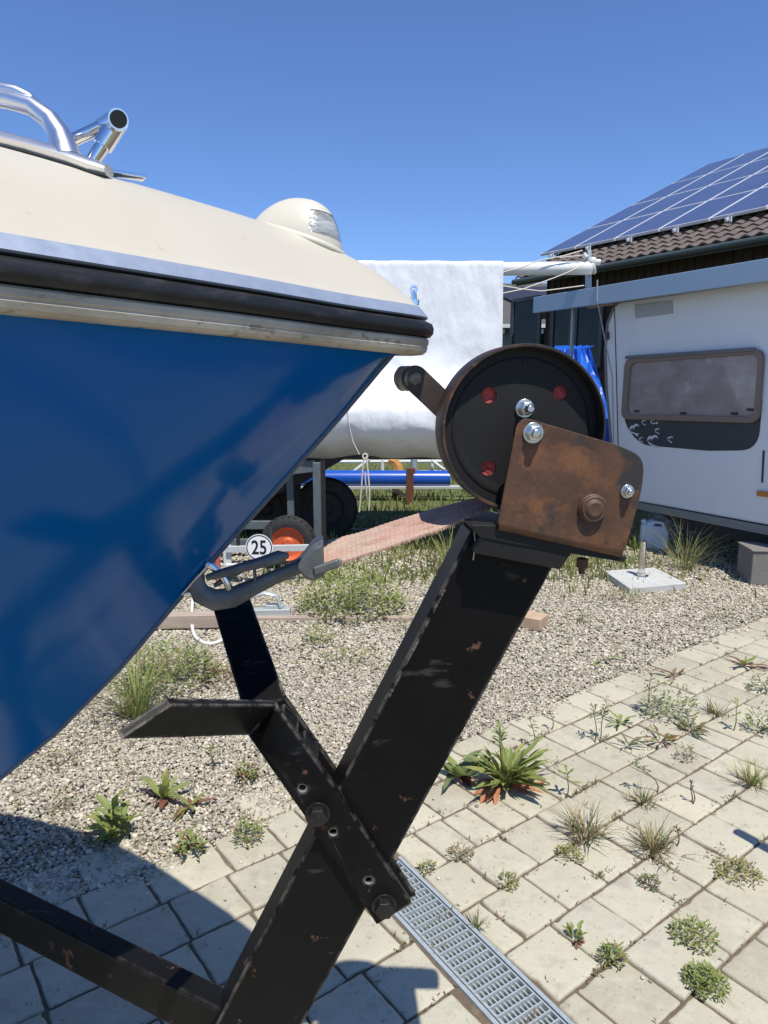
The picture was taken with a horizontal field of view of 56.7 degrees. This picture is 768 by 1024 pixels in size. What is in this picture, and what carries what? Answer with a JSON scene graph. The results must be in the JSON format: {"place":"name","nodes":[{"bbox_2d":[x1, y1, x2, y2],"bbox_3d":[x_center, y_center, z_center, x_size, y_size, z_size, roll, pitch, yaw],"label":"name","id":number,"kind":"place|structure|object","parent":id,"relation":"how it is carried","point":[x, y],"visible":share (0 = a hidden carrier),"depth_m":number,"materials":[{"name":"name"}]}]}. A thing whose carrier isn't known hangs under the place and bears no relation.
{"place":"outdoors","nodes":[
{"label":"outdoors","id":0,"kind":"place"},
{"bbox_2d":[0,616,767,1023],"bbox_3d":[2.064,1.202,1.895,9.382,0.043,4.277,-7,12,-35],"label":"paving","id":1,"kind":"structure","parent":0,"point":[554,964],"depth_m":2.18,"materials":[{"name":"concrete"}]},
{"bbox_2d":[172,823,210,863],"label":"leafy weed","id":2,"kind":"object","parent":1,"relation":"on","point":[193,838],"visible":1,"depth_m":2.31,"materials":[{"name":"green plant"}]},
{"bbox_2d":[230,809,265,847],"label":"leafy weed","id":3,"kind":"object","parent":1,"relation":"on","point":[249,826],"visible":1,"depth_m":2.38,"materials":[{"name":"green plant"}]},
{"bbox_2d":[0,343,642,1023],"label":"boat trailer","id":4,"kind":"object","parent":1,"relation":"on","point":[540,463],"visible":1,"depth_m":0.95,"materials":[{"name":"black paint"}]},
{"bbox_2d":[0,82,433,780],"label":"motor boat","id":5,"kind":"object","parent":4,"relation":"on","point":[184,384],"visible":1,"depth_m":0.70,"materials":[{"name":"paint"}]},
{"bbox_2d":[188,498,495,610],"bbox_3d":[-0.040,0.050,0.938,0.435,0.158,0.068,-1,10,-5],"label":"winch strap","id":6,"kind":"object","parent":4,"relation":"hanging from","point":[318,558],"visible":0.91,"depth_m":0.93,"materials":[{"name":"red"}]},
{"bbox_2d":[0,627,767,1023],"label":"joint moss","id":7,"kind":"object","parent":1,"relation":"on","point":[576,791],"visible":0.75,"depth_m":2.27,"materials":[{"name":"green plant"}]},
{"bbox_2d":[416,859,436,874],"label":"weed","id":8,"kind":"object","parent":1,"relation":"on","point":[429,863],"visible":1,"depth_m":2.24,"materials":[{"name":"green plant"}]},
{"bbox_2d":[446,841,473,860],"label":"weed","id":9,"kind":"object","parent":1,"relation":"on","point":[459,851],"visible":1,"depth_m":2.30,"materials":[{"name":"green plant"}]},
{"bbox_2d":[442,749,490,789],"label":"leafy weed","id":10,"kind":"object","parent":1,"relation":"on","point":[454,768],"visible":0.83,"depth_m":2.76,"materials":[{"name":"green plant"}]},
{"bbox_2d":[466,904,490,931],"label":"grass tuft","id":11,"kind":"object","parent":1,"relation":"on","point":[476,919],"visible":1,"depth_m":2.01,"materials":[{"name":"green plant"}]},
{"bbox_2d":[392,856,574,1023],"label":"drain grate","id":12,"kind":"object","parent":1,"relation":"on","point":[494,985],"visible":0.68,"depth_m":1.89,"materials":[{"name":"metal"}]},
{"bbox_2d":[495,869,520,891],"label":"yellow tuft","id":13,"kind":"object","parent":1,"relation":"on","point":[512,880],"visible":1,"depth_m":2.17,"materials":[{"name":"green plant"}]},
{"bbox_2d":[461,721,558,804],"bbox_3d":[0.491,0.941,2.688,0.411,0.285,0.322,0,10,0],"label":"leafy weed","id":14,"kind":"object","parent":1,"relation":"on","point":[509,771],"visible":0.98,"depth_m":2.67,"materials":[{"name":"green plant"}]},
{"bbox_2d":[527,716,539,740],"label":"dark weed","id":15,"kind":"object","parent":1,"relation":"on","point":[530,717],"visible":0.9,"depth_m":2.98,"materials":[{"name":"green plant"}]},
{"bbox_2d":[547,708,553,729],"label":"thin weed","id":16,"kind":"object","parent":1,"relation":"on","point":[549,711],"visible":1,"depth_m":3.15,"materials":[{"name":"green plant"}]},
{"bbox_2d":[556,764,581,797],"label":"sprouting weed","id":17,"kind":"object","parent":1,"relation":"on","point":[567,771],"visible":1,"depth_m":2.62,"materials":[{"name":"green plant"}]},
{"bbox_2d":[553,843,585,864],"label":"yellow tuft","id":18,"kind":"object","parent":1,"relation":"on","point":[571,849],"visible":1,"depth_m":2.30,"materials":[{"name":"green plant"}]},
{"bbox_2d":[562,920,587,949],"bbox_3d":[0.526,1.156,1.952,0.070,0.049,0.068,9,13,41],"label":"rosette","id":19,"kind":"object","parent":1,"relation":"on","point":[569,927],"visible":1,"depth_m":1.96,"materials":[{"name":"green plant"}]},
{"bbox_2d":[543,794,625,849],"bbox_3d":[0.670,1.039,2.397,0.277,0.124,0.253,8,13,37],"label":"grass tuft","id":20,"kind":"object","parent":1,"relation":"on","point":[574,825],"visible":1,"depth_m":2.42,"materials":[{"name":"green plant"}]},
{"bbox_2d":[587,700,612,741],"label":"twin stem weed","id":21,"kind":"object","parent":1,"relation":"on","point":[600,713],"visible":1,"depth_m":3.04,"materials":[{"name":"green plant"}]},
{"bbox_2d":[596,938,629,969],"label":"leafy weed","id":22,"kind":"object","parent":1,"relation":"on","point":[608,946],"visible":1,"depth_m":1.89,"materials":[{"name":"green plant"}]},
{"bbox_2d":[606,708,636,726],"bbox_3d":[1.062,0.928,3.180,0.153,0.058,0.125,0,10,0],"label":"rosette","id":23,"kind":"object","parent":1,"relation":"on","point":[619,718],"visible":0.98,"depth_m":3.20,"materials":[{"name":"green plant"}]},
{"bbox_2d":[613,733,647,745],"bbox_3d":[1.042,0.960,3.004,0.135,0.049,0.111,-3,10,-15],"label":"rosette","id":24,"kind":"object","parent":1,"relation":"on","point":[634,739],"visible":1,"depth_m":3.01,"materials":[{"name":"green plant"}]},
{"bbox_2d":[622,773,663,807],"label":"grass tuft","id":25,"kind":"object","parent":1,"relation":"on","point":[644,799],"visible":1,"depth_m":2.61,"materials":[{"name":"green plant"}]},
{"bbox_2d":[630,761,658,791],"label":"leaning weed","id":26,"kind":"object","parent":1,"relation":"on","point":[643,767],"visible":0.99,"depth_m":2.65,"materials":[{"name":"green plant"}]},
{"bbox_2d":[636,872,661,890],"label":"weed","id":27,"kind":"object","parent":1,"relation":"on","point":[648,878],"visible":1,"depth_m":2.18,"materials":[{"name":"green plant"}]},
{"bbox_2d":[644,669,657,714],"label":"tall weed","id":28,"kind":"object","parent":1,"relation":"on","point":[650,673],"visible":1,"depth_m":3.27,"materials":[{"name":"green plant"}]},
{"bbox_2d":[642,724,679,746],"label":"reddish weed","id":29,"kind":"object","parent":1,"relation":"on","point":[670,737],"visible":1,"depth_m":3.04,"materials":[{"name":"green plant"}]},
{"bbox_2d":[623,807,701,867],"bbox_3d":[0.878,1.059,2.317,0.265,0.113,0.244,-4,11,-20],"label":"grass tuft","id":30,"kind":"object","parent":1,"relation":"on","point":[653,847],"visible":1,"depth_m":2.33,"materials":[{"name":"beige plant"}]},
{"bbox_2d":[651,668,684,679],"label":"reddish weed","id":31,"kind":"object","parent":1,"relation":"on","point":[680,672],"visible":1,"depth_m":3.74,"materials":[{"name":"green plant"}]},
{"bbox_2d":[638,679,700,725],"bbox_3d":[1.313,0.857,3.291,0.276,0.168,0.290,0,10,0],"label":"bushy weed","id":32,"kind":"object","parent":1,"relation":"on","point":[661,704],"visible":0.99,"depth_m":3.29,"materials":[{"name":"green plant"}]},
{"bbox_2d":[673,824,681,846],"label":"red stem weed","id":33,"kind":"object","parent":1,"relation":"on","point":[678,830],"visible":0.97,"depth_m":2.35,"materials":[{"name":"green plant"}]},
{"bbox_2d":[674,741,698,763],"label":"weed","id":34,"kind":"object","parent":1,"relation":"on","point":[692,757],"visible":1,"depth_m":2.90,"materials":[{"name":"green plant"}]},
{"bbox_2d":[670,716,711,738],"bbox_3d":[1.381,0.944,3.141,0.160,0.044,0.195,-9,14,-43],"label":"flat rosette","id":35,"kind":"object","parent":1,"relation":"on","point":[700,729],"visible":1,"depth_m":3.14,"materials":[{"name":"green plant"}]},
{"bbox_2d":[689,779,694,803],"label":"red stem weed","id":36,"kind":"object","parent":1,"relation":"on","point":[691,791],"visible":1,"depth_m":2.59,"materials":[{"name":"green plant"}]},
{"bbox_2d":[665,912,720,955],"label":"leafy weed","id":37,"kind":"object","parent":1,"relation":"on","point":[698,925],"visible":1,"depth_m":1.96,"materials":[{"name":"green plant"}]},
{"bbox_2d":[680,958,731,1002],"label":"leafy weed","id":38,"kind":"object","parent":1,"relation":"on","point":[696,975],"visible":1,"depth_m":1.80,"materials":[{"name":"green plant"}]},
{"bbox_2d":[701,694,731,717],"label":"grass tuft","id":39,"kind":"object","parent":1,"relation":"on","point":[713,711],"visible":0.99,"depth_m":3.29,"materials":[{"name":"green plant"}]},
{"bbox_2d":[731,697,741,730],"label":"stem weed","id":40,"kind":"object","parent":1,"relation":"on","point":[736,699],"visible":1,"depth_m":3.13,"materials":[{"name":"green plant"}]},
{"bbox_2d":[710,853,766,889],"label":"leafy weed","id":41,"kind":"object","parent":1,"relation":"on","point":[739,866],"visible":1,"depth_m":2.22,"materials":[{"name":"green plant"}]},
{"bbox_2d":[723,653,767,670],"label":"reddish weed","id":42,"kind":"object","parent":1,"relation":"on","point":[742,662],"visible":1,"depth_m":3.88,"materials":[{"name":"green plant"}]},
{"bbox_2d":[729,754,767,793],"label":"grass tuft","id":43,"kind":"object","parent":1,"relation":"on","point":[751,780],"visible":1,"depth_m":2.73,"materials":[{"name":"green plant"}]},
{"bbox_2d":[742,700,767,737],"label":"leafy weed","id":44,"kind":"object","parent":1,"relation":"on","point":[751,721],"visible":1,"depth_m":3.15,"materials":[{"name":"green plant"}]},
{"bbox_2d":[746,668,767,689],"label":"leafy weed","id":45,"kind":"object","parent":1,"relation":"on","point":[763,684],"visible":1,"depth_m":3.57,"materials":[{"name":"green plant"}]},
{"bbox_2d":[0,510,767,978],"bbox_3d":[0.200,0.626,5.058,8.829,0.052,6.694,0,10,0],"label":"gravel","id":46,"kind":"structure","parent":0,"point":[644,621],"depth_m":3.59,"materials":[{"name":"grey gravel"}]},
{"bbox_2d":[37,748,80,773],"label":"weed","id":47,"kind":"object","parent":46,"relation":"on","point":[60,760],"visible":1,"depth_m":2.87,"materials":[{"name":"green plant"}]},
{"bbox_2d":[45,794,81,814],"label":"weed","id":48,"kind":"object","parent":46,"relation":"on","point":[64,799],"visible":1,"depth_m":2.57,"materials":[{"name":"green plant"}]},
{"bbox_2d":[83,788,136,845],"bbox_3d":[-0.912,1.013,2.386,0.161,0.178,0.191,-7,12,-35],"label":"leafy weed","id":49,"kind":"object","parent":46,"relation":"on","point":[115,815],"visible":1,"depth_m":2.40,"materials":[{"name":"green plant"}]},
{"bbox_2d":[77,621,222,719],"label":"tall grass","id":50,"kind":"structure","parent":46,"relation":"on","point":[139,699],"depth_m":3.29,"materials":[{"name":"green plant"}]},
{"bbox_2d":[138,768,196,808],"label":"leafy weed","id":51,"kind":"object","parent":46,"relation":"on","point":[164,790],"visible":1,"depth_m":2.62,"materials":[{"name":"green plant"}]},
{"bbox_2d":[117,637,224,699],"bbox_3d":[-1.095,0.762,3.667,0.533,0.225,0.538,0,10,0],"label":"leafy weed","id":52,"kind":"object","parent":46,"relation":"on","point":[194,660],"visible":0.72,"depth_m":3.69,"materials":[{"name":"green plant"}]},
{"bbox_2d":[157,611,218,628],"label":"timber beam","id":53,"kind":"structure","parent":46,"relation":"on","point":[201,619],"depth_m":4.42,"materials":[{"name":"brown wood"}]},
{"bbox_2d":[170,792,216,821],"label":"red leaf weed","id":54,"kind":"object","parent":46,"relation":"on","point":[188,803],"visible":1,"depth_m":2.57,"materials":[{"name":"plant"}]},
{"bbox_2d":[190,597,222,644],"bbox_3d":[-1.178,0.661,4.528,0.234,0.119,0.826,-7,12,-33],"label":"hose","id":55,"kind":"object","parent":46,"relation":"on","point":[196,638],"visible":0.59,"depth_m":4.25,"materials":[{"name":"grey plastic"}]},
{"bbox_2d":[203,744,220,769],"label":"thin weed","id":56,"kind":"object","parent":46,"relation":"on","point":[212,747],"visible":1,"depth_m":2.82,"materials":[{"name":"green plant"}]},
{"bbox_2d":[202,664,234,688],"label":"reddish weed","id":57,"kind":"object","parent":46,"relation":"on","point":[224,672],"visible":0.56,"depth_m":3.67,"materials":[{"name":"green plant"}]},
{"bbox_2d":[234,756,261,785],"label":"weed","id":58,"kind":"object","parent":46,"relation":"on","point":[255,772],"visible":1,"depth_m":2.75,"materials":[{"name":"green plant"}]},
{"bbox_2d":[250,591,290,615],"bbox_3d":[-0.778,0.596,4.665,0.330,0.167,0.090,-1,10,-3],"label":"steel bracket","id":59,"kind":"object","parent":46,"relation":"on","point":[278,608],"visible":0.74,"depth_m":4.64,"materials":[{"name":"silver metal"}]},
{"bbox_2d":[216,459,370,580],"bbox_3d":[-1.058,-0.034,6.294,1.954,0.879,1.854,0,10,0],"label":"boat trailer","id":60,"kind":"object","parent":46,"relation":"on","point":[292,520],"visible":0.77,"depth_m":6.20,"materials":[{"name":"metal"}]},
{"bbox_2d":[274,250,600,495],"bbox_3d":[-1.837,-1.264,6.704,7.807,2.436,1.656,0,10,0],"label":"covered boat","id":61,"kind":"object","parent":60,"relation":"on","point":[460,305],"visible":0.27,"depth_m":6.00,"materials":[{"name":"white"}]},
{"bbox_2d":[359,453,369,511],"bbox_3d":[-0.166,-0.247,5.999,0.101,0.503,0.016,0,10,0],"label":"rope","id":62,"kind":"object","parent":61,"relation":"hanging from","point":[364,458],"visible":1,"depth_m":5.99,"materials":[{"name":"beige fabric"}]},
{"bbox_2d":[302,617,335,644],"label":"leafy weed","id":63,"kind":"object","parent":46,"relation":"on","point":[314,627],"visible":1,"depth_m":4.19,"materials":[{"name":"green plant"}]},
{"bbox_2d":[257,615,414,621],"bbox_3d":[-0.344,0.690,4.623,1.269,0.026,0.055,0,10,0],"label":"timber plank","id":64,"kind":"object","parent":46,"relation":"on","point":[390,618],"visible":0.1,"depth_m":4.60,"materials":[{"name":"wood"}]},
{"bbox_2d":[295,564,408,625],"bbox_3d":[-0.215,0.511,4.809,0.786,0.327,0.773,0,10,0],"label":"green shrub","id":65,"kind":"object","parent":46,"relation":"on","point":[384,598],"visible":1,"depth_m":4.79,"materials":[{"name":"green plant"}]},
{"bbox_2d":[258,539,448,585],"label":"grass","id":66,"kind":"structure","parent":46,"relation":"on","point":[403,572],"depth_m":5.79,"materials":[{"name":"green plant"}]},
{"bbox_2d":[316,640,391,675],"bbox_3d":[-0.157,0.757,3.895,0.432,0.155,0.414,0,10,0],"label":"weed","id":67,"kind":"object","parent":46,"relation":"on","point":[356,662],"visible":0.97,"depth_m":3.93,"materials":[{"name":"green plant"}]},
{"bbox_2d":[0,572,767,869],"bbox_3d":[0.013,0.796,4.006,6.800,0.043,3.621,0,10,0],"label":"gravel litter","id":68,"kind":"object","parent":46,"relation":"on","point":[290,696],"visible":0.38,"depth_m":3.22,"materials":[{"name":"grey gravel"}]},
{"bbox_2d":[397,610,415,629],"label":"weed","id":69,"kind":"object","parent":46,"relation":"on","point":[404,620],"visible":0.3,"depth_m":4.51,"materials":[{"name":"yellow plant"}]},
{"bbox_2d":[403,499,461,568],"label":"tall grass","id":70,"kind":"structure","parent":46,"relation":"on","point":[446,551],"depth_m":5.90,"materials":[{"name":"green plant"}]},
{"bbox_2d":[520,611,547,630],"bbox_3d":[0.794,0.668,4.595,0.505,0.075,0.140,7,12,34],"label":"timber block","id":71,"kind":"object","parent":46,"relation":"on","point":[536,621],"depth_m":4.44,"materials":[{"name":"beige wood"}]},
{"bbox_2d":[352,532,756,610],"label":"grass","id":72,"kind":"structure","parent":46,"relation":"on","point":[596,561],"depth_m":5.80,"materials":[{"name":"green plant"}]},
{"bbox_2d":[555,554,607,572],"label":"grass tuft","id":73,"kind":"object","parent":46,"relation":"on","point":[574,557],"visible":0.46,"depth_m":5.88,"materials":[{"name":"green plant"}]},
{"bbox_2d":[576,609,589,623],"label":"weed","id":74,"kind":"object","parent":46,"relation":"on","point":[582,616],"visible":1,"depth_m":4.59,"materials":[{"name":"green plant"}]},
{"bbox_2d":[592,655,624,665],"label":"lying leaf","id":75,"kind":"object","parent":46,"relation":"on","point":[594,663],"visible":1,"depth_m":3.93,"materials":[{"name":"green plant"}]},
{"bbox_2d":[600,577,665,609],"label":"yellow tuft","id":76,"kind":"object","parent":46,"relation":"on","point":[632,595],"visible":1,"depth_m":5.04,"materials":[{"name":"green plant"}]},
{"bbox_2d":[604,540,685,594],"bbox_3d":[1.984,0.390,5.442,0.484,0.330,0.537,-1,10,-8],"label":"parasol base","id":77,"kind":"object","parent":46,"relation":"on","point":[665,582],"visible":0.98,"depth_m":5.42,"materials":[{"name":"concrete"}]},
{"bbox_2d":[533,258,767,443],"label":"canopy","id":78,"kind":"object","parent":46,"relation":"on","point":[742,273],"visible":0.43,"depth_m":6.12,"materials":[{"name":"grey metal"}]},
{"bbox_2d":[639,519,668,549],"bbox_3d":[2.518,0.204,6.639,0.250,0.280,0.150,2,10,13],"label":"jerry can","id":79,"kind":"object","parent":46,"relation":"on","point":[659,529],"visible":0.94,"depth_m":6.57,"materials":[{"name":"blue plastic"}]},
{"bbox_2d":[628,513,736,574],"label":"tall grass","id":80,"kind":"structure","parent":46,"relation":"on","point":[680,562],"depth_m":5.87,"materials":[{"name":"green plant"}]},
{"bbox_2d":[604,282,767,543],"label":"caravan","id":81,"kind":"object","parent":46,"relation":"on","point":[690,385],"visible":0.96,"depth_m":6.04,"materials":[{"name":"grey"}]},
{"bbox_2d":[621,347,764,422],"bbox_3d":[2.586,-1.074,6.110,0.046,0.607,1.414,-5,11,-27],"label":"window","id":82,"kind":"structure","parent":81,"relation":"in","point":[721,385],"depth_m":6.02,"materials":[{"name":"grey plastic"}]},
{"bbox_2d":[706,539,737,563],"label":"dry stalks","id":83,"kind":"object","parent":46,"relation":"on","point":[727,556],"visible":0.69,"depth_m":6.09,"materials":[{"name":"beige plant"}]},
{"bbox_2d":[709,611,737,622],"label":"weed","id":84,"kind":"object","parent":46,"relation":"on","point":[724,616],"visible":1,"depth_m":4.64,"materials":[{"name":"green plant"}]},
{"bbox_2d":[736,541,767,584],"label":"stone block","id":85,"kind":"object","parent":46,"relation":"on","point":[752,564],"depth_m":5.44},
{"bbox_2d":[0,0,767,282],"label":"sky","id":86,"kind":"structure","parent":0,"point":[427,130],"materials":[{"name":"blue"}]},
{"bbox_2d":[240,459,660,550],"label":"lawn","id":87,"kind":"structure","parent":0,"point":[406,465],"depth_m":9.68,"materials":[{"name":"green plant"}]},
{"bbox_2d":[301,485,462,489],"bbox_3d":[0.283,-0.326,9.504,2.918,0.103,0.430,0,10,0],"label":"aluminium ladder","id":88,"kind":"object","parent":87,"relation":"on","point":[404,487],"visible":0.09,"depth_m":9.29,"materials":[{"name":"grey metal"}]},
{"bbox_2d":[301,470,449,485],"bbox_3d":[-0.158,-0.441,9.367,2.042,0.229,0.228,0,10,0],"label":"blue pipe","id":89,"kind":"object","parent":88,"relation":"on","point":[398,477],"visible":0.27,"depth_m":9.27,"materials":[{"name":"plastic"}]},
{"bbox_2d":[338,459,445,469],"bbox_3d":[-0.071,-0.797,12.402,6.305,0.320,0.160,0,10,0],"label":"fence","id":90,"kind":"object","parent":87,"relation":"on","point":[432,462],"visible":0.22,"depth_m":12.41,"materials":[{"name":"grey metal"}]},
{"bbox_2d":[387,459,402,469],"bbox_3d":[0.161,-0.657,9.938,0.231,0.272,0.039,0,10,0],"label":"pipe","id":91,"kind":"object","parent":87,"relation":"on","point":[396,464],"visible":0.63,"depth_m":9.93,"materials":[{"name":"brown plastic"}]},
{"bbox_2d":[392,468,414,504],"bbox_3d":[0.254,-0.300,9.366,0.131,0.622,0.682,-3,11,-17],"label":"trestle","id":92,"kind":"object","parent":87,"relation":"on","point":[409,492],"visible":0.7,"depth_m":9.05,"materials":[{"name":"orange paint"}]},
{"bbox_2d":[411,459,416,469],"bbox_3d":[0.406,-0.718,9.623,0.093,0.402,0.090,0,10,0],"label":"steel prop","id":93,"kind":"object","parent":92,"relation":"attached to","point":[413,463],"visible":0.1,"depth_m":9.60,"materials":[{"name":"silver metal"}]},
{"bbox_2d":[554,345,609,442],"bbox_3d":[2.589,-1.641,9.735,0.890,1.371,2.086,1,10,5],"label":"blue tarp","id":94,"kind":"object","parent":87,"relation":"on","point":[582,356],"visible":0.14,"depth_m":9.32,"materials":[{"name":"blue plastic"}]},
{"bbox_2d":[502,283,546,346],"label":"house","id":95,"kind":"structure","parent":0,"point":[508,298],"depth_m":24.46,"materials":[{"name":"grey stone"}]},
{"bbox_2d":[541,312,545,344],"bbox_3d":[5.070,-5.770,23.270,0.850,1.500,0.040,0,10,0],"label":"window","id":96,"kind":"structure","parent":95,"relation":"in","point":[543,313],"depth_m":23.25,"materials":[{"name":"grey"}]},
{"bbox_2d":[509,147,767,398],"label":"house","id":97,"kind":"structure","parent":0,"point":[713,214],"depth_m":13.02,"materials":[{"name":"brown tile"}]},
{"bbox_2d":[509,295,541,344],"bbox_3d":[2.900,-3.645,14.634,0.050,1.495,0.868,-6,12,-32],"label":"window","id":98,"kind":"structure","parent":97,"relation":"in","point":[525,325],"depth_m":14.60,"materials":[{"name":"grey glass"}]},
{"bbox_2d":[549,309,570,347],"bbox_3d":[3.441,-3.418,13.822,0.050,1.374,0.565,-6,12,-32],"label":"window","id":99,"kind":"structure","parent":97,"relation":"in","point":[560,320],"depth_m":13.82,"materials":[{"name":"grey"}]},
{"bbox_2d":[574,306,604,371],"bbox_3d":[3.801,-3.309,13.274,0.050,1.372,0.687,-6,12,-32],"label":"window","id":100,"kind":"structure","parent":97,"relation":"in","point":[588,330],"depth_m":13.20,"materials":[{"name":"grey glass"}]}
]}

